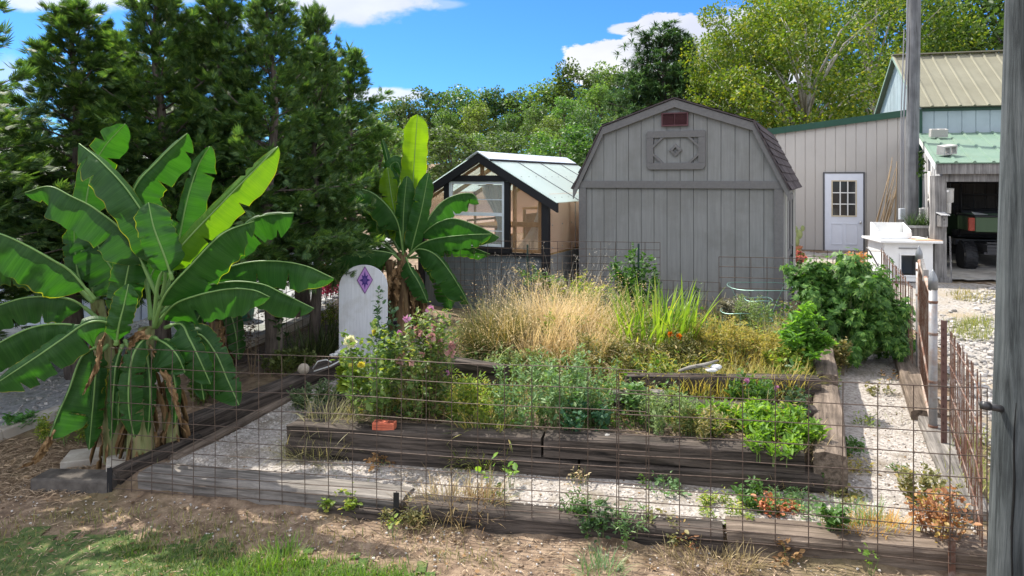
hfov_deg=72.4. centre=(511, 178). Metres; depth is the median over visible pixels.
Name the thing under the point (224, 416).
landscape timber
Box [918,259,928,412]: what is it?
chain link gate
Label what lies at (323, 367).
bent stick
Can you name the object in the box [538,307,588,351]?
weed
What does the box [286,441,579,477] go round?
landscape timber
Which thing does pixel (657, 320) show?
day lily
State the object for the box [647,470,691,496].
weed
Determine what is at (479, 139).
forest tree
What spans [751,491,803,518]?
weed
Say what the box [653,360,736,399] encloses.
golden grass
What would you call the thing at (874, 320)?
bush
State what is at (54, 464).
straw litter
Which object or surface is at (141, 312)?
white outbuilding
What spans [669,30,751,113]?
broadleaf tree
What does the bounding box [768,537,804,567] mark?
wilted weed
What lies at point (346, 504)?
weed
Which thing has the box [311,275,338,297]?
pink shrub
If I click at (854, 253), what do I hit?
wire fence
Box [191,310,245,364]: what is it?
banana leaf
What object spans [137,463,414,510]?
landscape timber
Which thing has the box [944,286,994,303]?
grass
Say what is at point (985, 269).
carport slab
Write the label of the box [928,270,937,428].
gate post
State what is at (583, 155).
forest tree
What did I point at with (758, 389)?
mint plant
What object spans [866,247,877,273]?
garden hose
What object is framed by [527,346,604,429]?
herb bush
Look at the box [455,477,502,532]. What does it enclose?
weed
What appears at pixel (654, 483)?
leaf litter
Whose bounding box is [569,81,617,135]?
forest tree
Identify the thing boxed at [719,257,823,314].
wire fence
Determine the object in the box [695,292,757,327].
bed grass
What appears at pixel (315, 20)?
cedar tree
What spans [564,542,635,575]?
green tussock
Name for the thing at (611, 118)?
forest tree
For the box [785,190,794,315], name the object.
side door
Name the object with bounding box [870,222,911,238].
open box
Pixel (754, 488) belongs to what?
weed
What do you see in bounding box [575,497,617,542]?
weed
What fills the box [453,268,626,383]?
dry grass
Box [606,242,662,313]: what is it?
tomato vine
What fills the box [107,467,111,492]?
fence stake
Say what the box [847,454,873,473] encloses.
weed
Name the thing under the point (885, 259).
rod fence
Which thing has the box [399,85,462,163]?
forest tree
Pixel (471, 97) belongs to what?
forest tree
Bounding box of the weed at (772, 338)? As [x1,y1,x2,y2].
[736,328,797,363]
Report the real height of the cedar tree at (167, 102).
5.000 m
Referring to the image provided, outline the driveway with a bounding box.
[794,251,995,464]
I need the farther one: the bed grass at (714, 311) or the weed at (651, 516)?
the bed grass at (714, 311)
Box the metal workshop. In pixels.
[767,110,905,251]
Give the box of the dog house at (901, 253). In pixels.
[862,236,942,281]
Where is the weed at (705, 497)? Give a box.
[695,485,759,526]
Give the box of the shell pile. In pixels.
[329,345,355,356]
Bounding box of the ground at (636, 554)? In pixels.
[0,164,995,575]
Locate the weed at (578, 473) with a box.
[566,466,590,485]
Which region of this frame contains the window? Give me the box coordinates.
[442,175,511,253]
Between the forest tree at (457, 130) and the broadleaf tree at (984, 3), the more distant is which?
the forest tree at (457, 130)
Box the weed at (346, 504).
[317,482,362,514]
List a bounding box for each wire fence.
[110,347,646,531]
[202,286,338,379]
[434,241,659,299]
[618,372,987,567]
[661,280,719,310]
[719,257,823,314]
[801,249,881,272]
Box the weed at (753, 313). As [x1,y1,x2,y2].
[732,293,773,331]
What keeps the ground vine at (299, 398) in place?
on the ground at (636, 554)
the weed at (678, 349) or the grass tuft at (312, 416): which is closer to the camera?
the grass tuft at (312, 416)
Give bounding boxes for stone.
[297,363,308,373]
[706,368,717,371]
[710,364,721,369]
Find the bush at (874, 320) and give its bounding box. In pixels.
[779,247,915,368]
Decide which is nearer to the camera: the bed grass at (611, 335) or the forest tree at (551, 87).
the bed grass at (611, 335)
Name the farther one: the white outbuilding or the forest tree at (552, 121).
the forest tree at (552, 121)
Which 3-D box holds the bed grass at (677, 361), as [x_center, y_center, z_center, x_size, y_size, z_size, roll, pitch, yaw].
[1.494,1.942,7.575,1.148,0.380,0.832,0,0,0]
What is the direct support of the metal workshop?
on the ground at (636, 554)
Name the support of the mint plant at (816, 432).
on the bed soil
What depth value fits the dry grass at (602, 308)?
8.81 m
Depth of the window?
11.66 m
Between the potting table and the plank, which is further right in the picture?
the plank
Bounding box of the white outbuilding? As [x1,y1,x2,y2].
[0,146,147,325]
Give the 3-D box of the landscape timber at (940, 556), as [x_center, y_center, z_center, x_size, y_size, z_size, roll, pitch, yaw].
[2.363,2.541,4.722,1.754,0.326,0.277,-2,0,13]
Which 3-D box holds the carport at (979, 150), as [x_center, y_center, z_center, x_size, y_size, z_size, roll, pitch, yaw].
[11.761,0.535,14.332,6.881,3.329,3.934,0,0,14]
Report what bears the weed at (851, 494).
on the garden path
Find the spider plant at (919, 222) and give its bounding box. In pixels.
[898,209,929,225]
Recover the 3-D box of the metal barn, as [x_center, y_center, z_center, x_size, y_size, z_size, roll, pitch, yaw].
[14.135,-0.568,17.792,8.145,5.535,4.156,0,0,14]
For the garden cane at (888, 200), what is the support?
on the driveway
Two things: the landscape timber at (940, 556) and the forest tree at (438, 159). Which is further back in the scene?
the forest tree at (438, 159)
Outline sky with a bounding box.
[0,0,1003,171]
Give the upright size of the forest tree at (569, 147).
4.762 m
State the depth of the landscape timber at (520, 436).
6.10 m
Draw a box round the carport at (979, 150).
[919,131,999,282]
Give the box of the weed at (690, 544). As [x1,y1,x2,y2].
[669,516,700,549]
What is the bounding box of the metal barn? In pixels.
[874,50,1002,236]
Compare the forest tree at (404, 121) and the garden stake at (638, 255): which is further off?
the forest tree at (404, 121)
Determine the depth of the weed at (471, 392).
6.25 m
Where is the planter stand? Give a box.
[907,225,928,236]
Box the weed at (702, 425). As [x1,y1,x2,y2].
[668,399,727,442]
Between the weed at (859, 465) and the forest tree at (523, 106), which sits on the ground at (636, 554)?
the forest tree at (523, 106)
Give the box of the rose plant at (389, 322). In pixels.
[368,285,400,390]
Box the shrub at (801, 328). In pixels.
[773,301,838,372]
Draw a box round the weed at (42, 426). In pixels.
[32,406,99,445]
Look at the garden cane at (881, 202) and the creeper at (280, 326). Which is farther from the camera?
the garden cane at (881, 202)
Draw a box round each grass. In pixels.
[0,500,511,575]
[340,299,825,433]
[432,285,558,363]
[448,287,554,353]
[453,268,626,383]
[469,254,532,310]
[516,342,591,373]
[555,271,657,339]
[562,319,649,366]
[607,338,687,369]
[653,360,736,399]
[665,311,749,347]
[693,360,781,399]
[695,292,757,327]
[702,335,782,370]
[708,360,768,373]
[723,356,831,399]
[738,318,821,346]
[753,360,831,383]
[920,423,991,503]
[941,311,994,340]
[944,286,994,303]
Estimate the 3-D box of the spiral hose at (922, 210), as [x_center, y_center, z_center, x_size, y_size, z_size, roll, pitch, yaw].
[9.119,1.274,15.536,0.139,1.265,0.335,0,0,25]
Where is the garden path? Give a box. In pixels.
[151,329,954,532]
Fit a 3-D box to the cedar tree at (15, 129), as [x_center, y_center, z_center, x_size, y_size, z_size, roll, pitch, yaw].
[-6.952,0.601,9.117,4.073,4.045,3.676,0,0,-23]
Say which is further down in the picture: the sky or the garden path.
the garden path
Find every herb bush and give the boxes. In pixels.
[485,357,560,428]
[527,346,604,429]
[561,343,625,427]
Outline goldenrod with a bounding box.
[536,275,581,307]
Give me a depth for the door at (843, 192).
17.29 m
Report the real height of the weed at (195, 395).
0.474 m
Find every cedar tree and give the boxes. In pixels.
[0,0,75,340]
[0,0,187,379]
[0,88,96,317]
[11,0,255,348]
[46,28,210,343]
[109,0,332,305]
[131,19,299,255]
[187,0,385,368]
[261,0,381,350]
[261,43,378,317]
[303,41,403,271]
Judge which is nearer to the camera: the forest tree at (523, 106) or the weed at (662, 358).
the weed at (662, 358)
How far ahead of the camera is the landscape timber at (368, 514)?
5.44 m
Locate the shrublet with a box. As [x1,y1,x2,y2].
[782,384,811,418]
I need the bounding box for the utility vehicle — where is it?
[947,182,998,268]
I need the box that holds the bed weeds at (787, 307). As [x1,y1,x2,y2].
[335,295,806,434]
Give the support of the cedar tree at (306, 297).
on the ground at (636, 554)
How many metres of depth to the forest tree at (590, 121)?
65.84 m
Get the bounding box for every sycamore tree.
[678,0,800,128]
[701,0,908,128]
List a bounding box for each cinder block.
[929,129,947,137]
[936,144,957,155]
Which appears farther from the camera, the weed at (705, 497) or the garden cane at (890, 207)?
the garden cane at (890, 207)
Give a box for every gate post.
[915,246,922,366]
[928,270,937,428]
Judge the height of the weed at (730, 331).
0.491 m
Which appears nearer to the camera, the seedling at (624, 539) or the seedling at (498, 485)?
the seedling at (624, 539)
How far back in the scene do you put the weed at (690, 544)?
4.83 m
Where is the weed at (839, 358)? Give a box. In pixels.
[832,335,852,375]
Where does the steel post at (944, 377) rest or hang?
on the ground at (636, 554)
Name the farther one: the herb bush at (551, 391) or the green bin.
the green bin
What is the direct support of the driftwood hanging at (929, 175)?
hanging from the carport at (979, 150)
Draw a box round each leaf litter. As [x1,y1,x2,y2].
[0,471,879,575]
[206,361,962,531]
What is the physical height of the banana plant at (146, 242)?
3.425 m
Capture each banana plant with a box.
[0,124,333,469]
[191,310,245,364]
[313,114,498,335]
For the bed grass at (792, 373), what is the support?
on the bed soil
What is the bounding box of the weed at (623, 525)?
[606,498,657,537]
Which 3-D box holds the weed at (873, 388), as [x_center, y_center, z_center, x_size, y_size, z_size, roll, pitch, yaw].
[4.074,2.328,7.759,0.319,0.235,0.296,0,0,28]
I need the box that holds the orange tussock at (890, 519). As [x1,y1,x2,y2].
[820,497,916,540]
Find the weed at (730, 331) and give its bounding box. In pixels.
[692,314,755,361]
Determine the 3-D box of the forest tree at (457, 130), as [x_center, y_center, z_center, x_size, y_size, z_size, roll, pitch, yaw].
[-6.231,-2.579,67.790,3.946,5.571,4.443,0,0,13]
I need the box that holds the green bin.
[242,307,254,321]
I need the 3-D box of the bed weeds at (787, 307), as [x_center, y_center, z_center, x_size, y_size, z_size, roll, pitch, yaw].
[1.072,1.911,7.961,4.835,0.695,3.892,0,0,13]
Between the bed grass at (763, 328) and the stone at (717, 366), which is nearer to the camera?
the stone at (717, 366)
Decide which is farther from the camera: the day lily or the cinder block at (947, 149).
the cinder block at (947, 149)
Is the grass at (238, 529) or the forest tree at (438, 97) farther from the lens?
the forest tree at (438, 97)
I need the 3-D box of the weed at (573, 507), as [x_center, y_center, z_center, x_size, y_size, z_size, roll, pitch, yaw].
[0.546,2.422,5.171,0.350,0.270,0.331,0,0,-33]
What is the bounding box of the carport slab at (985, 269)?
[947,253,996,279]
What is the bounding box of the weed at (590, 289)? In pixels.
[567,269,612,318]
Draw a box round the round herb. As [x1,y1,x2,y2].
[2,409,39,428]
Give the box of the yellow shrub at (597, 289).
[560,276,604,314]
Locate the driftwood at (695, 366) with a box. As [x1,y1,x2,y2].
[678,359,718,371]
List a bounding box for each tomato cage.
[720,308,752,329]
[727,282,792,320]
[744,297,772,323]
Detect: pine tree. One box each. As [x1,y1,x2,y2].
[580,18,730,162]
[668,36,710,105]
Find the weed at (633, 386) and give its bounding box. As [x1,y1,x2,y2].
[621,381,647,423]
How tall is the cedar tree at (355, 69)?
4.713 m
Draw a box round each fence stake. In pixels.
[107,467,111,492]
[393,491,398,513]
[948,538,955,575]
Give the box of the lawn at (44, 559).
[0,526,435,575]
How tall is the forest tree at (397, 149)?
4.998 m
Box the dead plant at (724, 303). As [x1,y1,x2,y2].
[716,292,754,322]
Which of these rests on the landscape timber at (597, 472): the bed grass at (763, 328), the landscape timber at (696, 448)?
the landscape timber at (696, 448)
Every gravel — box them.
[0,308,264,419]
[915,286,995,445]
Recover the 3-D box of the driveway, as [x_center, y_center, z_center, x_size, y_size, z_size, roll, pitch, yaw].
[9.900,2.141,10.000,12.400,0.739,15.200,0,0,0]
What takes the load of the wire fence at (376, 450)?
on the ground at (636, 554)
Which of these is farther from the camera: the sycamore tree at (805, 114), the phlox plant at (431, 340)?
the sycamore tree at (805, 114)
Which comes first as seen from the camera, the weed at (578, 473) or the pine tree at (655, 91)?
the weed at (578, 473)
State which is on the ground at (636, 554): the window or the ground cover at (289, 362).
the ground cover at (289, 362)
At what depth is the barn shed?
10.76 m
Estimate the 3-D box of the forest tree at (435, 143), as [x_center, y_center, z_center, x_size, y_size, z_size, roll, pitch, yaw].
[-3.578,-0.742,38.361,4.099,4.657,5.193,0,0,35]
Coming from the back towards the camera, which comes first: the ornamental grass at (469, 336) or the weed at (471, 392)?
the ornamental grass at (469, 336)
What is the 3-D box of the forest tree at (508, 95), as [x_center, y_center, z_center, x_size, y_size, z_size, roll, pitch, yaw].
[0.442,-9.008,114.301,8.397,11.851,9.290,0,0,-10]
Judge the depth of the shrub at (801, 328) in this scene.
7.32 m
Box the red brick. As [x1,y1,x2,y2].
[372,420,396,430]
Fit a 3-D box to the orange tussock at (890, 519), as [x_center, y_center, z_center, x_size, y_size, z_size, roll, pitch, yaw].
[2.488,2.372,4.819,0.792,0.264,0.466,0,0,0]
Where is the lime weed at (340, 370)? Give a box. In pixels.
[335,352,371,398]
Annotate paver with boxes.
[60,447,102,468]
[106,451,125,471]
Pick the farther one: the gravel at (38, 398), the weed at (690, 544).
the gravel at (38, 398)
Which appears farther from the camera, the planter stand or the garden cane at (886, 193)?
the garden cane at (886, 193)
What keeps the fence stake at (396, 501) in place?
on the ground at (636, 554)
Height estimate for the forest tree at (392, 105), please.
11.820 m
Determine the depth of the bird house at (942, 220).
13.22 m
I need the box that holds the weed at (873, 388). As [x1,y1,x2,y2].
[864,379,895,395]
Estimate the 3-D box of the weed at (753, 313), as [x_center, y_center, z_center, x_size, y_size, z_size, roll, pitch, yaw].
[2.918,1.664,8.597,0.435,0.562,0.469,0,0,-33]
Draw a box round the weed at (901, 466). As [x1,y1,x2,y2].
[886,461,909,470]
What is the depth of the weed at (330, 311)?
10.72 m
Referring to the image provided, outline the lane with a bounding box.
[0,238,389,425]
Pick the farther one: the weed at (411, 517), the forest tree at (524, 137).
the forest tree at (524, 137)
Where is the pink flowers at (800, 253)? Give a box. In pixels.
[796,249,807,270]
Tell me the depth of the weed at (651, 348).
7.61 m
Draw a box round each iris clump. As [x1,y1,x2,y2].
[283,321,338,363]
[300,315,338,354]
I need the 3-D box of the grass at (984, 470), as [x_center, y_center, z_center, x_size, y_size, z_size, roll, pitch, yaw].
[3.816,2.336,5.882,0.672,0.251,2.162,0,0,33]
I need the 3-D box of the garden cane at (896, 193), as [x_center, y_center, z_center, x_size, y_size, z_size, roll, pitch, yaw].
[8.675,0.730,15.827,0.038,2.266,0.386,0,0,39]
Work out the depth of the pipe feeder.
13.78 m
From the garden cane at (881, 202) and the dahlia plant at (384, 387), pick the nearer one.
the dahlia plant at (384, 387)
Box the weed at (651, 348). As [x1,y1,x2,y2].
[602,332,661,367]
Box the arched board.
[339,265,387,356]
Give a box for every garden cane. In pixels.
[866,166,891,251]
[880,168,895,221]
[882,160,891,221]
[883,177,894,221]
[885,190,895,221]
[895,161,896,221]
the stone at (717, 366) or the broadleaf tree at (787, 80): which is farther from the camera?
the broadleaf tree at (787, 80)
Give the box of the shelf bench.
[522,206,537,238]
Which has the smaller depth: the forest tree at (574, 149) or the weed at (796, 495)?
the weed at (796, 495)
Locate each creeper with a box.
[244,313,260,376]
[268,317,288,361]
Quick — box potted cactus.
[796,225,804,250]
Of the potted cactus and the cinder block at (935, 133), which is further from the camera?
the potted cactus
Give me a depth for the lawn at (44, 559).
5.00 m
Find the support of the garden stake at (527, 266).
on the garden path
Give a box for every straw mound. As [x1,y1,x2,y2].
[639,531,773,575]
[730,346,786,373]
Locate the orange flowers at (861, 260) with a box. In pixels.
[846,251,866,262]
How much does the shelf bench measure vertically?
1.750 m
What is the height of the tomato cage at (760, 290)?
0.796 m
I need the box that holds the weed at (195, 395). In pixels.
[186,366,238,404]
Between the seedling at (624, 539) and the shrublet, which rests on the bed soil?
the shrublet
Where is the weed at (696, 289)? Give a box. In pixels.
[677,282,701,308]
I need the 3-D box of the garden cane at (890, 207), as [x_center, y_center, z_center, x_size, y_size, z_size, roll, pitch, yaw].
[8.462,1.029,15.931,0.611,1.673,0.028,0,0,-3]
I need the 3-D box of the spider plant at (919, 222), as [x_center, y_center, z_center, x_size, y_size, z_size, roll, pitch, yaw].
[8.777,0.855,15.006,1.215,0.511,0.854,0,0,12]
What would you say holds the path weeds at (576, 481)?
on the garden path
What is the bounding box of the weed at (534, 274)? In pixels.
[515,265,544,303]
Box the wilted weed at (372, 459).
[364,453,394,471]
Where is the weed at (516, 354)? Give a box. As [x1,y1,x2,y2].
[484,343,560,393]
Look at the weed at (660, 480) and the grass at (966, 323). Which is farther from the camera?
the grass at (966, 323)
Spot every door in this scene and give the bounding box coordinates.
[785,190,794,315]
[823,172,864,251]
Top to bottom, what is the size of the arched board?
1.389 m
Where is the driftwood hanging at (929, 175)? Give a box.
[927,171,931,237]
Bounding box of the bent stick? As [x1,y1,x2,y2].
[312,359,338,371]
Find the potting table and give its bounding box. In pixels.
[467,217,512,230]
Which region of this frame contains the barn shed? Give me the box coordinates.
[571,97,801,316]
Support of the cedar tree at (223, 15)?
on the ground at (636, 554)
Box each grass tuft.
[258,386,378,472]
[382,463,525,542]
[438,404,539,477]
[769,428,830,495]
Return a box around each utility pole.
[898,0,927,224]
[979,0,1023,575]
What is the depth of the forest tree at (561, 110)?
84.76 m
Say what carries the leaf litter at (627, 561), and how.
on the ground at (636, 554)
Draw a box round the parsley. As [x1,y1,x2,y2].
[558,391,613,432]
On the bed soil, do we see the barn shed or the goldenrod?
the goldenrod
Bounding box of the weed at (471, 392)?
[444,370,508,427]
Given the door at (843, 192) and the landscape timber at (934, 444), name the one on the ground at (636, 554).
the landscape timber at (934, 444)
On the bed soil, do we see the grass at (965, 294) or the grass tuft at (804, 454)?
the grass tuft at (804, 454)
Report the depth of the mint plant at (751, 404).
5.85 m
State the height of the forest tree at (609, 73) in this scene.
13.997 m
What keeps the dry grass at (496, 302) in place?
on the bed soil
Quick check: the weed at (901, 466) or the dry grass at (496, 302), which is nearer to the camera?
the weed at (901, 466)
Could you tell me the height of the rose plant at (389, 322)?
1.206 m
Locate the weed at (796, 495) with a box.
[766,481,823,520]
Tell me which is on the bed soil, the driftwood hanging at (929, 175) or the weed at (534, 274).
the weed at (534, 274)
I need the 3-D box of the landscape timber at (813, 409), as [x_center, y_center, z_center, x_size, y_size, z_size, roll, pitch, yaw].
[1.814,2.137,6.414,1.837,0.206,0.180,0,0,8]
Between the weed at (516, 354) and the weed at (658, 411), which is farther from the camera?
the weed at (516, 354)
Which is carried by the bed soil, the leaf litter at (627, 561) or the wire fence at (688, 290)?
the wire fence at (688, 290)
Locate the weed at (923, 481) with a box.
[895,460,963,509]
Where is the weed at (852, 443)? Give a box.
[845,435,868,457]
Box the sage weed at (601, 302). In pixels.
[589,289,626,316]
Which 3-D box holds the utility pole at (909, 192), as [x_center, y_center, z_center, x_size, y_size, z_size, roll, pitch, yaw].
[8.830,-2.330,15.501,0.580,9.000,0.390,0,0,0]
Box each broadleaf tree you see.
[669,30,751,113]
[705,0,862,128]
[770,0,997,121]
[823,0,986,112]
[835,0,1004,111]
[876,0,1003,92]
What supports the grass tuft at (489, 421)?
on the bed soil
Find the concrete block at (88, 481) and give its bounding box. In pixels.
[30,468,117,493]
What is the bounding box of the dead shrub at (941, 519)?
[904,484,981,542]
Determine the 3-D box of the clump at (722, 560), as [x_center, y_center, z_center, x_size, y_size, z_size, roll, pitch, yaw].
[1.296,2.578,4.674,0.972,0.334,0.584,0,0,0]
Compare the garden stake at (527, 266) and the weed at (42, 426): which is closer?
the weed at (42, 426)
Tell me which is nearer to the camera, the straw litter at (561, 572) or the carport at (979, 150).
the straw litter at (561, 572)
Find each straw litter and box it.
[0,437,102,502]
[0,469,913,575]
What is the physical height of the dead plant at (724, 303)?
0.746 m
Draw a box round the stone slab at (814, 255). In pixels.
[805,254,824,257]
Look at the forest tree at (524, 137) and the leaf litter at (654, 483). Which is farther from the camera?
the forest tree at (524, 137)
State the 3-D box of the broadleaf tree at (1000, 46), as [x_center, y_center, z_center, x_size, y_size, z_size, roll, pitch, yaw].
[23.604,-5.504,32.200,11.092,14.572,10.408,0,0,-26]
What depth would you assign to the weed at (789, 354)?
7.26 m
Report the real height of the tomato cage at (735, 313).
0.636 m
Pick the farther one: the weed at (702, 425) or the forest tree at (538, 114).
the forest tree at (538, 114)
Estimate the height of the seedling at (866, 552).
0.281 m
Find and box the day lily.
[597,273,724,358]
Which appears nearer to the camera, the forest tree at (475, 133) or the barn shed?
the barn shed
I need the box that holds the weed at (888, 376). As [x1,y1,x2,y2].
[878,369,899,381]
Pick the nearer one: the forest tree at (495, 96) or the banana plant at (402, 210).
the banana plant at (402, 210)
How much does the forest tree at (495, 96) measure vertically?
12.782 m
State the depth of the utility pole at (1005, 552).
3.85 m
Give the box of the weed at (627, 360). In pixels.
[572,330,639,383]
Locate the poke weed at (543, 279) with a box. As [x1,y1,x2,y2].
[531,272,563,306]
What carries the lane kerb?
on the ground at (636, 554)
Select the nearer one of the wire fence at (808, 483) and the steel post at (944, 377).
the wire fence at (808, 483)
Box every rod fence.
[881,250,912,363]
[949,331,982,546]
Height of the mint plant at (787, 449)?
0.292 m
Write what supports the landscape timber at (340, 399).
on the garden path
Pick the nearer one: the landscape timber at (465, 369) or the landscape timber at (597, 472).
the landscape timber at (597, 472)
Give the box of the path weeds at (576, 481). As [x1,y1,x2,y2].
[157,380,938,529]
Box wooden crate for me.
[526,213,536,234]
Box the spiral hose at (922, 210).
[919,208,925,237]
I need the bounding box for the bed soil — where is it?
[321,313,812,465]
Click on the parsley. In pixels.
(600, 416)
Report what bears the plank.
on the driveway
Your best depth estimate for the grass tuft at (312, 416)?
6.45 m
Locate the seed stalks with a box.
[508,248,622,311]
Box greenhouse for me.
[418,151,580,312]
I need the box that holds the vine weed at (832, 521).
[814,501,853,530]
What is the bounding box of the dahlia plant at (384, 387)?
[329,318,410,422]
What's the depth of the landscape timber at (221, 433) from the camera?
6.94 m
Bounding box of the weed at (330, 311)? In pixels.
[321,300,338,328]
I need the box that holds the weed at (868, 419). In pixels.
[848,410,880,426]
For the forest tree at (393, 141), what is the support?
on the ground at (636, 554)
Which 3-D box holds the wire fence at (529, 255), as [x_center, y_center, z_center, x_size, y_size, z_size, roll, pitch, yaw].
[0.458,1.337,10.221,3.340,0.885,0.036,0,0,11]
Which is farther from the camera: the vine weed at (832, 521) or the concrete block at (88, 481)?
the concrete block at (88, 481)
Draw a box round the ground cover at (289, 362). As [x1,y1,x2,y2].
[257,345,316,375]
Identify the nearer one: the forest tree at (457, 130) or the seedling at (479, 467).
the seedling at (479, 467)
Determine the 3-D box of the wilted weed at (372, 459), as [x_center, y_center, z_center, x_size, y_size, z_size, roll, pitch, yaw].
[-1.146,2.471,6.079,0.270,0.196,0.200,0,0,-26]
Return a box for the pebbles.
[0,484,880,575]
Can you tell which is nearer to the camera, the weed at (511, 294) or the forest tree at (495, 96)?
the weed at (511, 294)
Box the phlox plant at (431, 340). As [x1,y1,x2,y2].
[387,301,458,423]
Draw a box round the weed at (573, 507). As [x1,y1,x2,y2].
[557,485,607,524]
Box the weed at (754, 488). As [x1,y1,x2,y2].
[729,475,794,516]
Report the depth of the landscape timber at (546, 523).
5.12 m
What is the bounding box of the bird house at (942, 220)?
[936,212,949,226]
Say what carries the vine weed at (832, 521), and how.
on the ground at (636, 554)
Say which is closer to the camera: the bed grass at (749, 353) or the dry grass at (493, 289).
the bed grass at (749, 353)
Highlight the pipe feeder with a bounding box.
[947,182,953,212]
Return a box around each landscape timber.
[112,432,201,484]
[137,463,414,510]
[168,381,322,460]
[178,356,350,437]
[286,418,544,456]
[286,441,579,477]
[303,380,380,417]
[318,504,404,522]
[406,495,723,552]
[439,356,509,385]
[544,429,804,473]
[580,459,824,492]
[607,389,666,400]
[609,399,817,418]
[625,372,820,399]
[725,516,986,575]
[813,346,837,386]
[813,384,847,492]
[893,350,940,419]
[918,415,988,520]
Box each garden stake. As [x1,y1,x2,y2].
[527,244,527,307]
[637,243,639,291]
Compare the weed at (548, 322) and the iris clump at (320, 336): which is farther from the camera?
the iris clump at (320, 336)
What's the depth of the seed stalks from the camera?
9.89 m
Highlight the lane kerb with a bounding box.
[0,298,337,440]
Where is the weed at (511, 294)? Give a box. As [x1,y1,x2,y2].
[502,274,536,310]
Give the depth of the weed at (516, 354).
7.34 m
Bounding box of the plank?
[949,236,951,282]
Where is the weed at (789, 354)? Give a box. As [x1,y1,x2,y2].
[763,344,814,371]
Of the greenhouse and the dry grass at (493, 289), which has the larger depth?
the greenhouse
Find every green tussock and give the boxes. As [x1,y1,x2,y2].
[103,519,171,556]
[247,528,311,573]
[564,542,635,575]
[806,495,891,529]
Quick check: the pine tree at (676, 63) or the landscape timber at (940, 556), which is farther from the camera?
the pine tree at (676, 63)
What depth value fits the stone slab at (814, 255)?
16.38 m
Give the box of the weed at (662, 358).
[610,349,678,377]
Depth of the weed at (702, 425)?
5.77 m
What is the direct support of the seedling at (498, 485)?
on the garden path
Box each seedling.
[383,513,400,535]
[475,452,497,487]
[492,482,511,496]
[502,461,518,488]
[621,532,634,549]
[858,542,879,575]
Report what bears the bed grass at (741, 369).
on the bed soil
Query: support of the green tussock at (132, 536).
on the lawn at (44, 559)
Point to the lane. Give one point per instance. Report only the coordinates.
(12, 407)
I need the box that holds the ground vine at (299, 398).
[286,377,344,413]
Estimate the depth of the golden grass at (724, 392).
6.75 m
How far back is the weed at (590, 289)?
9.53 m
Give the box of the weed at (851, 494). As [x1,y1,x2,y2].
[826,483,867,505]
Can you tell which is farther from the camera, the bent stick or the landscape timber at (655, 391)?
the bent stick
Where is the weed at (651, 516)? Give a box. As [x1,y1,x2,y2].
[645,505,689,546]
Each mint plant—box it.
[673,395,745,435]
[720,396,784,440]
[723,368,779,402]
[741,419,806,467]
[752,402,831,446]
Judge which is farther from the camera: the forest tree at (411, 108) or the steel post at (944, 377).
the forest tree at (411, 108)
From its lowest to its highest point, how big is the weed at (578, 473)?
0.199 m
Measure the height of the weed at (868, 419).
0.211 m
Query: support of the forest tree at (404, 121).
on the ground at (636, 554)
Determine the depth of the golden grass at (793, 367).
6.83 m
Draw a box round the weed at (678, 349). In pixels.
[655,332,713,372]
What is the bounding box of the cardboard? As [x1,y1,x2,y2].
[908,238,942,240]
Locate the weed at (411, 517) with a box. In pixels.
[377,499,430,526]
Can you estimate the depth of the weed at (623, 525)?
4.98 m
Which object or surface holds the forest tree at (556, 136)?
on the ground at (636, 554)
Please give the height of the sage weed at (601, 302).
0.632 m
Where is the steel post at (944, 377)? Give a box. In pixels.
[941,320,946,442]
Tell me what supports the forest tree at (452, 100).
on the ground at (636, 554)
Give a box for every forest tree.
[344,120,403,183]
[352,96,412,132]
[381,129,403,179]
[382,95,428,132]
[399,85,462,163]
[401,116,431,130]
[421,83,482,160]
[426,123,494,181]
[426,128,460,180]
[428,124,462,168]
[431,106,464,133]
[449,133,497,164]
[452,87,503,135]
[454,99,495,139]
[461,131,492,160]
[475,130,534,153]
[480,85,518,139]
[489,112,526,143]
[491,87,532,136]
[493,131,528,153]
[503,81,567,135]
[511,132,528,151]
[519,102,547,149]
[524,122,592,165]
[525,75,587,131]
[526,127,564,156]
[530,114,566,155]
[540,95,589,136]
[549,57,607,121]
[556,128,592,166]
[561,103,604,147]
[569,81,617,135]
[574,61,632,129]
[577,121,605,165]
[597,88,639,122]
[601,111,616,122]
[604,65,630,116]
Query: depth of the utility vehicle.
14.89 m
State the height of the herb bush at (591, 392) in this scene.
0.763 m
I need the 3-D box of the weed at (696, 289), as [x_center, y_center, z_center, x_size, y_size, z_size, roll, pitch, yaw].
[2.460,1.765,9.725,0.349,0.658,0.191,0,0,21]
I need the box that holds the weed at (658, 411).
[636,381,699,435]
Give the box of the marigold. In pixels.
[637,321,696,358]

